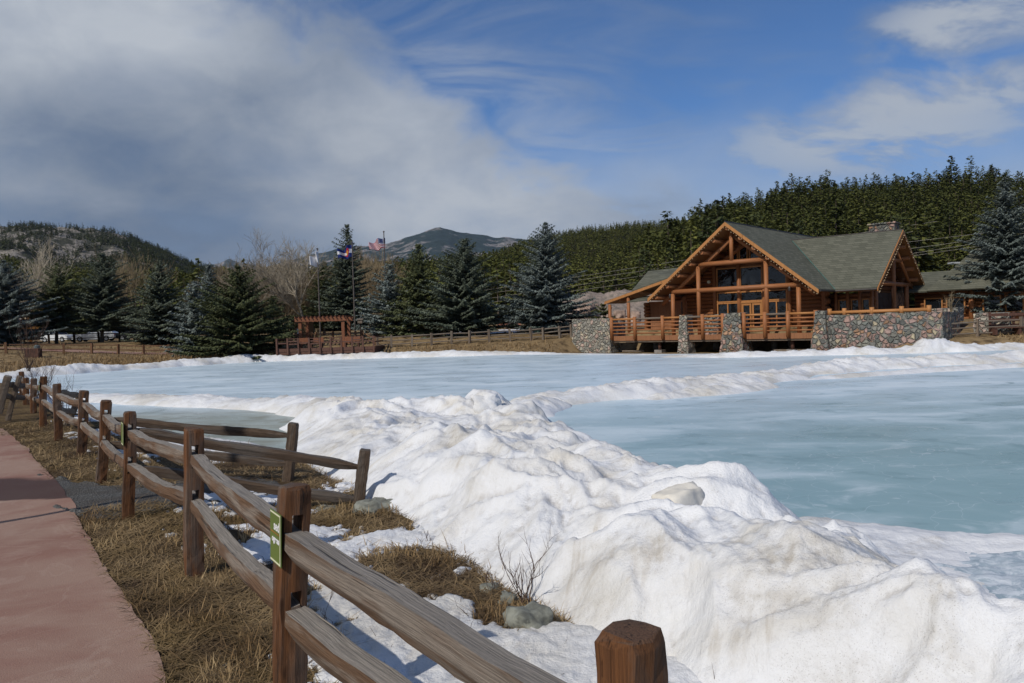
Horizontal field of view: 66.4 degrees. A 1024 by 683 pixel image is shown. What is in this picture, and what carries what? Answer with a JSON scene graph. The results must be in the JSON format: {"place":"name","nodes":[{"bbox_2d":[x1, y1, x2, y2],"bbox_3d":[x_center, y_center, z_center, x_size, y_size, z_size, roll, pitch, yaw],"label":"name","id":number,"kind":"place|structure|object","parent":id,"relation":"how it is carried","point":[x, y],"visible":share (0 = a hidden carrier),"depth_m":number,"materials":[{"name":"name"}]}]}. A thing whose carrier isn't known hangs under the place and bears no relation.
{"place":"outdoors","nodes":[
{"label":"outdoors","id":0,"kind":"place"},
{"bbox_2d":[0,226,184,326],"bbox_3d":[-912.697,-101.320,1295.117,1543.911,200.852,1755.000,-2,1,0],"label":"rocky hill","id":1,"kind":"structure","parent":0,"point":[70,244],"depth_m":1034.11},
{"bbox_2d":[0,220,233,274],"bbox_3d":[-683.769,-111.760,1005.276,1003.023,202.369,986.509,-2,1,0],"label":"pine forest","id":2,"kind":"object","parent":1,"relation":"on","point":[147,249],"visible":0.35,"depth_m":1061.47,"materials":[{"name":"plant"}]},
{"bbox_2d":[29,281,532,332],"bbox_3d":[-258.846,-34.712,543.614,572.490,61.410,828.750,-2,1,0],"label":"wooded hill","id":3,"kind":"structure","parent":0,"point":[503,303],"depth_m":165.94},
{"bbox_2d":[0,236,535,322],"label":"pine forest","id":4,"kind":"object","parent":3,"relation":"on","point":[502,261],"visible":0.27,"depth_m":181.47,"materials":[{"name":"plant"}]},
{"bbox_2d":[276,227,525,266],"bbox_3d":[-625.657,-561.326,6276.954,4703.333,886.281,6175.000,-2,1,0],"label":"mountain","id":5,"kind":"structure","parent":0,"point":[436,241],"depth_m":6462.40,"materials":[{"name":"stone"}]},
{"bbox_2d":[0,349,1023,574],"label":"frozen lake","id":6,"kind":"structure","parent":0,"point":[938,451],"depth_m":17.15,"materials":[{"name":"ice"}]},
{"bbox_2d":[38,393,327,416],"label":"snow ridge","id":7,"kind":"structure","parent":6,"relation":"on","point":[289,406],"depth_m":22.81,"materials":[{"name":"snow"}]},
{"bbox_2d":[641,381,779,399],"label":"snow ridge","id":8,"kind":"structure","parent":6,"relation":"on","point":[721,388],"depth_m":21.90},
{"bbox_2d":[509,349,1023,416],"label":"snow ridge","id":9,"kind":"structure","parent":6,"relation":"on","point":[550,403],"depth_m":25.18,"materials":[{"name":"snow"}]},
{"bbox_2d":[664,338,1023,357],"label":"snow ridge","id":10,"kind":"structure","parent":6,"relation":"on","point":[935,345],"depth_m":41.30,"materials":[{"name":"snow"}]},
{"bbox_2d":[803,362,1023,379],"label":"snow ridge","id":11,"kind":"structure","parent":6,"relation":"on","point":[942,369],"depth_m":27.51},
{"bbox_2d":[933,551,1023,598],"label":"slushy ice","id":12,"kind":"structure","parent":6,"relation":"on","point":[997,578],"depth_m":6.26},
{"bbox_2d":[0,307,1023,682],"bbox_3d":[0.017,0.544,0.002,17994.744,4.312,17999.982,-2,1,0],"label":"ground","id":13,"kind":"structure","parent":0,"point":[22,413],"depth_m":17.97,"materials":[{"name":"plant"}]},
{"bbox_2d":[0,375,25,420],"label":"split rail fence","id":14,"kind":"object","parent":13,"relation":"on","point":[7,384],"visible":0.99,"depth_m":19.45,"materials":[{"name":"brown wood"}]},
{"bbox_2d":[4,303,48,370],"bbox_3d":[-21.228,-0.264,34.128,2.186,3.114,1.704,-1,1,31],"label":"bare bush","id":15,"kind":"object","parent":13,"relation":"on","point":[26,358],"visible":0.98,"depth_m":33.93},
{"bbox_2d":[0,259,68,345],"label":"spruce tree","id":16,"kind":"object","parent":13,"relation":"on","point":[10,299],"visible":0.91,"depth_m":81.49,"materials":[{"name":"green plant"}]},
{"bbox_2d":[0,232,76,318],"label":"bare tree","id":17,"kind":"object","parent":13,"relation":"on","point":[36,271],"visible":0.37,"depth_m":91.10,"materials":[{"name":"grey plant"}]},
{"bbox_2d":[15,352,68,403],"bbox_3d":[-14.620,1.085,24.084,1.198,1.718,1.504,-1,2,43],"label":"bare bush","id":18,"kind":"object","parent":13,"relation":"on","point":[47,374],"visible":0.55,"depth_m":24.10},
{"bbox_2d":[23,262,93,343],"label":"spruce tree","id":19,"kind":"object","parent":13,"relation":"on","point":[58,287],"visible":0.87,"depth_m":86.14,"materials":[{"name":"green plant"}]},
{"bbox_2d":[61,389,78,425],"bbox_3d":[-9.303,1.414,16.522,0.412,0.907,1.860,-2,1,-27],"label":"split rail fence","id":20,"kind":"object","parent":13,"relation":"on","point":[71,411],"visible":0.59,"depth_m":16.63,"materials":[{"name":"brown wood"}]},
{"bbox_2d":[0,428,164,682],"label":"footpath","id":21,"kind":"structure","parent":13,"relation":"on","point":[58,624],"depth_m":5.26,"materials":[{"name":"pink concrete"}]},
{"bbox_2d":[0,342,176,353],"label":"split rail fence","id":22,"kind":"object","parent":13,"relation":"on","point":[63,349],"visible":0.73,"depth_m":74.89,"materials":[{"name":"brown wood"}]},
{"bbox_2d":[7,348,173,353],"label":"footpath","id":23,"kind":"structure","parent":13,"relation":"on","point":[95,351],"depth_m":76.10,"materials":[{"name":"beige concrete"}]},
{"bbox_2d":[71,331,117,341],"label":"parked car","id":24,"kind":"object","parent":13,"relation":"on","point":[89,336],"visible":0.7,"depth_m":95.12,"materials":[{"name":"white paint"}]},
{"bbox_2d":[23,331,169,342],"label":"fence","id":25,"kind":"object","parent":13,"relation":"on","point":[97,337],"visible":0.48,"depth_m":89.92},
{"bbox_2d":[64,253,143,342],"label":"spruce tree","id":26,"kind":"object","parent":13,"relation":"on","point":[106,306],"visible":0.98,"depth_m":87.00,"materials":[{"name":"green plant"}]},
{"bbox_2d":[84,247,178,339],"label":"bare tree","id":27,"kind":"object","parent":13,"relation":"on","point":[131,271],"visible":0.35,"depth_m":97.70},
{"bbox_2d":[116,260,199,344],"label":"spruce tree","id":28,"kind":"object","parent":13,"relation":"on","point":[158,309],"visible":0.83,"depth_m":84.17,"materials":[{"name":"green plant"}]},
{"bbox_2d":[37,474,279,520],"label":"gravel lane","id":29,"kind":"structure","parent":13,"relation":"on","point":[85,494],"depth_m":9.10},
{"bbox_2d":[157,281,216,357],"bbox_3d":[-25.371,-1.598,62.084,4.887,6.441,5.642,-2,1,0],"label":"spruce tree","id":30,"kind":"object","parent":13,"relation":"on","point":[193,314],"visible":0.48,"depth_m":61.32,"materials":[{"name":"green plant"}]},
{"bbox_2d":[110,417,298,481],"bbox_3d":[-3.926,1.516,9.913,2.521,1.172,0.139,-2,1,4],"label":"split rail fence","id":31,"kind":"object","parent":13,"relation":"on","point":[291,434],"visible":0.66,"depth_m":9.82,"materials":[{"name":"wood"}]},
{"bbox_2d":[182,264,235,344],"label":"spruce tree","id":32,"kind":"object","parent":13,"relation":"on","point":[208,271],"visible":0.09,"depth_m":71.64,"materials":[{"name":"green plant"}]},
{"bbox_2d":[166,265,302,359],"bbox_3d":[-21.795,-2.018,61.495,10.144,7.805,11.001,-3,1,-32],"label":"spruce tree","id":33,"kind":"object","parent":13,"relation":"on","point":[237,313],"visible":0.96,"depth_m":60.02,"materials":[{"name":"green plant"}]},
{"bbox_2d":[137,428,370,503],"bbox_3d":[-2.663,1.467,8.073,2.392,1.259,0.140,-2,1,-8],"label":"split rail fence","id":34,"kind":"object","parent":13,"relation":"on","point":[361,466],"visible":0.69,"depth_m":8.05,"materials":[{"name":"wood"}]},
{"bbox_2d":[217,227,306,308],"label":"bare tree","id":35,"kind":"object","parent":13,"relation":"on","point":[259,267],"visible":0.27,"depth_m":81.98,"materials":[{"name":"grey plant"}]},
{"bbox_2d":[257,296,296,342],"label":"spruce tree","id":36,"kind":"object","parent":13,"relation":"on","point":[275,301],"visible":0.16,"depth_m":67.81,"materials":[{"name":"green plant"}]},
{"bbox_2d":[231,232,339,316],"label":"bare tree","id":37,"kind":"object","parent":13,"relation":"on","point":[296,274],"visible":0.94,"depth_m":77.56,"materials":[{"name":"grey plant"}]},
{"bbox_2d":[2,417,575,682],"bbox_3d":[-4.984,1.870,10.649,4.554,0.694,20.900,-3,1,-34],"label":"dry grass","id":38,"kind":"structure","parent":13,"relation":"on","point":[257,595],"depth_m":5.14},
{"bbox_2d":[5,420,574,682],"bbox_3d":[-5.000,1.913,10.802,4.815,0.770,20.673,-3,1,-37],"label":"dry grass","id":39,"kind":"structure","parent":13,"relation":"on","point":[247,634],"depth_m":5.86,"materials":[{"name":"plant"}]},
{"bbox_2d":[502,600,553,628],"bbox_3d":[0.085,1.645,4.561,0.258,0.206,0.320,-2,1,-30],"label":"rock","id":40,"kind":"object","parent":39,"relation":"on","point":[534,614],"visible":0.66,"depth_m":4.50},
{"bbox_2d":[267,249,314,324],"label":"bare sapling","id":41,"kind":"object","parent":13,"relation":"on","point":[295,306],"visible":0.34,"depth_m":98.44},
{"bbox_2d":[293,320,313,339],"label":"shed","id":42,"kind":"structure","parent":13,"relation":"on","point":[311,326],"depth_m":69.99,"materials":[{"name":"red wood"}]},
{"bbox_2d":[296,258,334,331],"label":"bare sapling","id":43,"kind":"object","parent":13,"relation":"on","point":[305,294],"visible":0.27,"depth_m":101.98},
{"bbox_2d":[302,261,338,335],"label":"spruce tree","id":44,"kind":"object","parent":13,"relation":"on","point":[314,292],"visible":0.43,"depth_m":79.50,"materials":[{"name":"green plant"}]},
{"bbox_2d":[294,315,352,347],"bbox_3d":[-15.198,-0.689,63.664,4.119,2.732,3.250,-2,1,0],"label":"pergola","id":45,"kind":"object","parent":13,"relation":"on","point":[308,319],"visible":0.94,"depth_m":62.37,"materials":[{"name":"red wood"}]},
{"bbox_2d":[0,350,655,378],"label":"snow ridge","id":46,"kind":"structure","parent":13,"relation":"on","point":[77,368],"depth_m":56.29,"materials":[{"name":"snow"}]},
{"bbox_2d":[275,335,384,354],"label":"viewing platform","id":47,"kind":"structure","parent":13,"relation":"on","point":[320,350],"depth_m":58.45,"materials":[{"name":"red wood"}]},
{"bbox_2d":[291,330,375,345],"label":"split rail fence","id":48,"kind":"object","parent":13,"relation":"on","point":[333,333],"visible":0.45,"depth_m":65.92,"materials":[{"name":"brown wood"}]},
{"bbox_2d":[306,224,373,336],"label":"spruce tree","id":49,"kind":"object","parent":13,"relation":"on","point":[341,297],"visible":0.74,"depth_m":73.25,"materials":[{"name":"green plant"}]},
{"bbox_2d":[18,371,667,682],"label":"split rail fence","id":50,"kind":"object","parent":13,"relation":"on","point":[630,651],"visible":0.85,"depth_m":3.29,"materials":[{"name":"wood"}]},
{"bbox_2d":[270,508,281,567],"bbox_3d":[-1.010,0.839,3.346,0.010,0.230,0.154,-3,1,-34],"label":"notice sign","id":51,"kind":"object","parent":50,"relation":"attached to","point":[275,537],"visible":1,"depth_m":3.34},
{"bbox_2d":[351,241,355,330],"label":"flag pole","id":52,"kind":"object","parent":13,"relation":"on","point":[353,288],"visible":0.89,"depth_m":69.86,"materials":[{"name":"grey metal"}]},
{"bbox_2d":[337,245,351,258],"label":"flag","id":53,"kind":"object","parent":52,"relation":"attached to","point":[346,253],"visible":1,"depth_m":69.78,"materials":[{"name":"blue fabric"}]},
{"bbox_2d":[352,497,392,513],"bbox_3d":[-1.370,1.723,7.962,0.340,0.239,0.514,-1,1,29],"label":"rock","id":54,"kind":"object","parent":13,"relation":"on","point":[366,503],"visible":0.41,"depth_m":7.88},
{"bbox_2d":[51,412,701,682],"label":"thin snow","id":55,"kind":"structure","parent":13,"relation":"on","point":[573,658],"depth_m":4.38,"materials":[{"name":"snow"}]},
{"bbox_2d":[498,591,517,605],"bbox_3d":[-0.027,1.667,5.003,0.122,0.126,0.188,-2,1,9],"label":"rock","id":56,"kind":"object","parent":55,"relation":"on","point":[507,596],"visible":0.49,"depth_m":4.96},
{"bbox_2d":[351,263,416,337],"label":"spruce tree","id":57,"kind":"object","parent":13,"relation":"on","point":[386,292],"visible":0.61,"depth_m":69.19,"materials":[{"name":"green plant"}]},
{"bbox_2d":[357,248,410,325],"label":"bare sapling","id":58,"kind":"object","parent":13,"relation":"on","point":[379,266],"visible":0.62,"depth_m":97.00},
{"bbox_2d":[373,244,442,336],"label":"spruce tree","id":59,"kind":"object","parent":13,"relation":"on","point":[418,269],"visible":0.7,"depth_m":68.13,"materials":[{"name":"green plant"}]},
{"bbox_2d":[398,238,515,337],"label":"spruce tree","id":60,"kind":"object","parent":13,"relation":"on","point":[460,279],"visible":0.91,"depth_m":65.82,"materials":[{"name":"green plant"}]},
{"bbox_2d":[376,324,571,347],"bbox_3d":[-2.981,-0.313,61.987,15.606,1.662,0.324,-2,1,0],"label":"split rail fence","id":61,"kind":"object","parent":13,"relation":"on","point":[469,336],"visible":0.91,"depth_m":61.95,"materials":[{"name":"brown wood"}]},
{"bbox_2d":[0,320,1023,372],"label":"shore grass","id":62,"kind":"structure","parent":13,"relation":"on","point":[157,358],"depth_m":60.36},
{"bbox_2d":[497,525,556,602],"bbox_3d":[0.113,1.431,4.980,0.437,0.455,0.559,-2,1,0],"label":"twiggy shrub","id":63,"kind":"object","parent":13,"relation":"on","point":[518,581],"visible":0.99,"depth_m":4.99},
{"bbox_2d":[485,222,599,333],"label":"spruce tree","id":64,"kind":"object","parent":13,"relation":"on","point":[543,285],"visible":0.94,"depth_m":65.20,"materials":[{"name":"green plant"}]},
{"bbox_2d":[572,318,619,352],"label":"stone wall","id":65,"kind":"structure","parent":13,"relation":"on","point":[590,335],"depth_m":59.94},
{"bbox_2d":[590,303,616,318],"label":"spruce tree","id":66,"kind":"object","parent":13,"relation":"on","point":[603,312],"visible":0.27,"depth_m":73.72,"materials":[{"name":"green plant"}]},
{"bbox_2d":[558,289,659,327],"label":"rock slope","id":67,"kind":"structure","parent":13,"relation":"on","point":[600,297],"depth_m":85.30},
{"bbox_2d":[279,389,1023,682],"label":"snow bank","id":68,"kind":"structure","parent":13,"relation":"on","point":[741,574],"depth_m":4.80,"materials":[{"name":"snow"}]},
{"bbox_2d":[470,391,501,413],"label":"snow block","id":69,"kind":"structure","parent":68,"relation":"on","point":[482,401],"depth_m":15.04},
{"bbox_2d":[651,481,704,504],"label":"snow block","id":70,"kind":"structure","parent":68,"relation":"on","point":[690,493],"depth_m":5.52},
{"bbox_2d":[677,315,695,352],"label":"stone pier","id":71,"kind":"structure","parent":13,"relation":"on","point":[685,345],"depth_m":54.80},
{"bbox_2d":[610,310,817,352],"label":"lake deck","id":72,"kind":"structure","parent":13,"relation":"on","point":[764,336],"depth_m":53.77,"materials":[{"name":"brown wood"}]},
{"bbox_2d":[719,312,753,352],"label":"stone pier","id":73,"kind":"structure","parent":13,"relation":"on","point":[732,339],"depth_m":52.30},
{"bbox_2d":[811,311,830,350],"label":"stone pier","id":74,"kind":"structure","parent":13,"relation":"on","point":[820,339],"depth_m":48.28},
{"bbox_2d":[826,311,960,348],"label":"stone wall","id":75,"kind":"structure","parent":13,"relation":"on","point":[890,330],"depth_m":46.13,"materials":[{"name":"stone"}]},
{"bbox_2d":[827,305,931,314],"bbox_3d":[21.805,-1.824,46.686,5.835,0.470,0.255,-1,2,41],"label":"log railing","id":76,"kind":"object","parent":75,"relation":"on","point":[871,310],"visible":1,"depth_m":46.52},
{"bbox_2d":[942,177,1023,312],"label":"spruce tree","id":77,"kind":"object","parent":13,"relation":"on","point":[1011,242],"visible":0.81,"depth_m":56.91,"materials":[{"name":"green plant"}]},
{"bbox_2d":[951,316,1023,336],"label":"split rail fence","id":78,"kind":"object","parent":13,"relation":"on","point":[1020,319],"visible":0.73,"depth_m":45.89,"materials":[{"name":"brown wood"}]},
{"bbox_2d":[973,312,1011,333],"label":"stone wall","id":79,"kind":"structure","parent":13,"relation":"on","point":[982,316],"depth_m":46.89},
{"bbox_2d":[988,311,1023,334],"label":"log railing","id":80,"kind":"object","parent":13,"relation":"on","point":[1013,314],"visible":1,"depth_m":46.15,"materials":[{"name":"red wood"}]},
{"bbox_2d":[0,0,1023,266],"label":"sky","id":81,"kind":"structure","parent":0,"point":[185,127],"materials":[{"name":"blue"}]},
{"bbox_2d":[501,227,666,315],"bbox_3d":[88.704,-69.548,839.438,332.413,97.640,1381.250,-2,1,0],"label":"wooded hill","id":82,"kind":"structure","parent":0,"point":[604,289],"depth_m":371.60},
{"bbox_2d":[474,217,688,318],"bbox_3d":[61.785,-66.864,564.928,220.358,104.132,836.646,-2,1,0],"label":"pine forest","id":83,"kind":"object","parent":82,"relation":"on","point":[619,249],"visible":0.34,"depth_m":381.48,"materials":[{"name":"plant"}]},
{"bbox_2d":[704,314,720,333],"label":"stone pier","id":84,"kind":"structure","parent":0,"point":[710,318],"depth_m":56.15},
{"bbox_2d":[909,269,941,306],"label":"wooded hill","id":85,"kind":"structure","parent":0,"point":[912,303],"depth_m":99.45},
{"bbox_2d":[625,234,645,289],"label":"pine tree","id":86,"kind":"object","parent":85,"relation":"on","point":[635,262],"visible":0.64,"depth_m":107.50,"materials":[{"name":"plant"}]},
{"bbox_2d":[631,247,652,286],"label":"pine tree","id":87,"kind":"object","parent":85,"relation":"on","point":[646,269],"visible":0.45,"depth_m":96.02,"materials":[{"name":"plant"}]},
{"bbox_2d":[677,219,703,266],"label":"pine tree","id":88,"kind":"object","parent":85,"relation":"on","point":[695,244],"visible":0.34,"depth_m":100.79,"materials":[{"name":"plant"}]},
{"bbox_2d":[698,199,727,241],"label":"pine tree","id":89,"kind":"object","parent":85,"relation":"on","point":[719,217],"visible":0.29,"depth_m":98.43,"materials":[{"name":"plant"}]},
{"bbox_2d":[627,155,1023,287],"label":"pine forest","id":90,"kind":"object","parent":85,"relation":"on","point":[944,201],"visible":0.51,"depth_m":180.76,"materials":[{"name":"plant"}]},
{"bbox_2d":[899,213,924,260],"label":"pine tree","id":91,"kind":"object","parent":85,"relation":"on","point":[907,227],"visible":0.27,"depth_m":96.10,"materials":[{"name":"plant"}]},
{"bbox_2d":[904,209,943,271],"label":"pine tree","id":92,"kind":"object","parent":85,"relation":"on","point":[919,224],"visible":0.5,"depth_m":96.53,"materials":[{"name":"plant"}]},
{"bbox_2d":[908,212,942,297],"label":"pine tree","id":93,"kind":"object","parent":85,"relation":"on","point":[922,267],"visible":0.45,"depth_m":97.02,"materials":[{"name":"plant"}]},
{"bbox_2d":[907,217,943,269],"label":"pine tree","id":94,"kind":"object","parent":85,"relation":"on","point":[927,241],"visible":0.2,"depth_m":102.53,"materials":[{"name":"plant"}]},
{"bbox_2d":[931,238,963,270],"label":"pine tree","id":95,"kind":"object","parent":85,"relation":"on","point":[945,257],"visible":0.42,"depth_m":103.04,"materials":[{"name":"plant"}]},
{"bbox_2d":[947,211,975,265],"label":"pine tree","id":96,"kind":"object","parent":85,"relation":"on","point":[962,226],"visible":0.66,"depth_m":113.62,"materials":[{"name":"plant"}]},
{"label":"terrace","id":97,"kind":"structure","parent":0,"visible":0},
{"bbox_2d":[604,221,924,334],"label":"log lodge","id":98,"kind":"structure","parent":97,"relation":"on","point":[728,267],"depth_m":57.17,"materials":[{"name":"brown"}]},
{"bbox_2d":[716,267,736,286],"bbox_3d":[16.269,-4.791,59.102,1.730,1.520,0.160,-1,2,41],"label":"window","id":99,"kind":"structure","parent":98,"relation":"in","point":[725,277],"depth_m":59.15,"materials":[{"name":"black glass"}]},
{"bbox_2d":[717,292,736,302],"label":"window","id":100,"kind":"structure","parent":98,"relation":"in","point":[722,297],"depth_m":59.18,"materials":[{"name":"black glass"}]},
{"bbox_2d":[717,302,737,314],"bbox_3d":[16.358,-1.983,59.159,1.730,1.900,0.160,-1,2,41],"label":"window","id":101,"kind":"structure","parent":98,"relation":"in","point":[721,307],"depth_m":59.12,"materials":[{"name":"black glass"}]},
{"bbox_2d":[740,265,761,285],"bbox_3d":[17.693,-4.811,57.867,1.760,1.520,0.160,-1,2,41],"label":"window","id":102,"kind":"structure","parent":98,"relation":"in","point":[749,275],"depth_m":57.86,"materials":[{"name":"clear glass"}]},
{"bbox_2d":[741,290,761,301],"bbox_3d":[17.739,-3.362,57.896,1.760,0.780,0.160,-1,2,41],"label":"window","id":103,"kind":"structure","parent":98,"relation":"in","point":[746,296],"depth_m":57.90,"materials":[{"name":"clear glass"}]},
{"bbox_2d":[752,303,761,325],"bbox_3d":[18.085,-1.746,57.660,0.740,2.200,0.100,-1,2,41],"label":"door","id":104,"kind":"structure","parent":98,"relation":"in","point":[756,307],"depth_m":57.66,"materials":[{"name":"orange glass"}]},
{"bbox_2d":[768,264,786,283],"bbox_3d":[19.113,-4.830,56.635,1.600,1.520,0.160,-1,2,41],"label":"window","id":105,"kind":"structure","parent":98,"relation":"in","point":[775,276],"depth_m":56.67,"materials":[{"name":"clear glass"}]},
{"bbox_2d":[769,289,786,300],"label":"window","id":106,"kind":"structure","parent":98,"relation":"in","point":[776,294],"depth_m":56.56,"materials":[{"name":"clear glass"}]},
{"bbox_2d":[769,300,787,325],"bbox_3d":[19.202,-2.022,56.692,1.600,1.900,0.160,-1,2,41],"label":"window","id":107,"kind":"structure","parent":98,"relation":"in","point":[778,306],"depth_m":56.63,"materials":[{"name":"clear glass"}]},
{"bbox_2d":[885,307,963,320],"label":"stone wall","id":108,"kind":"structure","parent":97,"relation":"on","point":[961,310],"depth_m":48.47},
{"bbox_2d":[897,248,1023,318],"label":"log wing","id":109,"kind":"structure","parent":97,"relation":"on","point":[935,289],"depth_m":58.49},
{"bbox_2d":[924,298,942,308],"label":"window","id":110,"kind":"structure","parent":109,"relation":"in","point":[935,302],"depth_m":59.54,"materials":[{"name":"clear glass"}]},
{"bbox_2d":[946,297,965,313],"bbox_3d":[33.243,-2.693,58.606,1.280,1.280,0.160,-1,2,41],"label":"window","id":111,"kind":"structure","parent":109,"relation":"in","point":[962,302],"depth_m":58.49,"materials":[{"name":"black glass"}]},
{"bbox_2d":[982,295,1001,312],"bbox_3d":[35.019,-2.717,57.067,1.180,1.280,0.160,-1,2,41],"label":"window","id":112,"kind":"structure","parent":109,"relation":"in","point":[997,297],"depth_m":57.01,"materials":[{"name":"black glass"}]},
{"bbox_2d":[1005,294,1023,311],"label":"window","id":113,"kind":"structure","parent":109,"relation":"in","point":[1019,303],"depth_m":56.04,"materials":[{"name":"black glass"}]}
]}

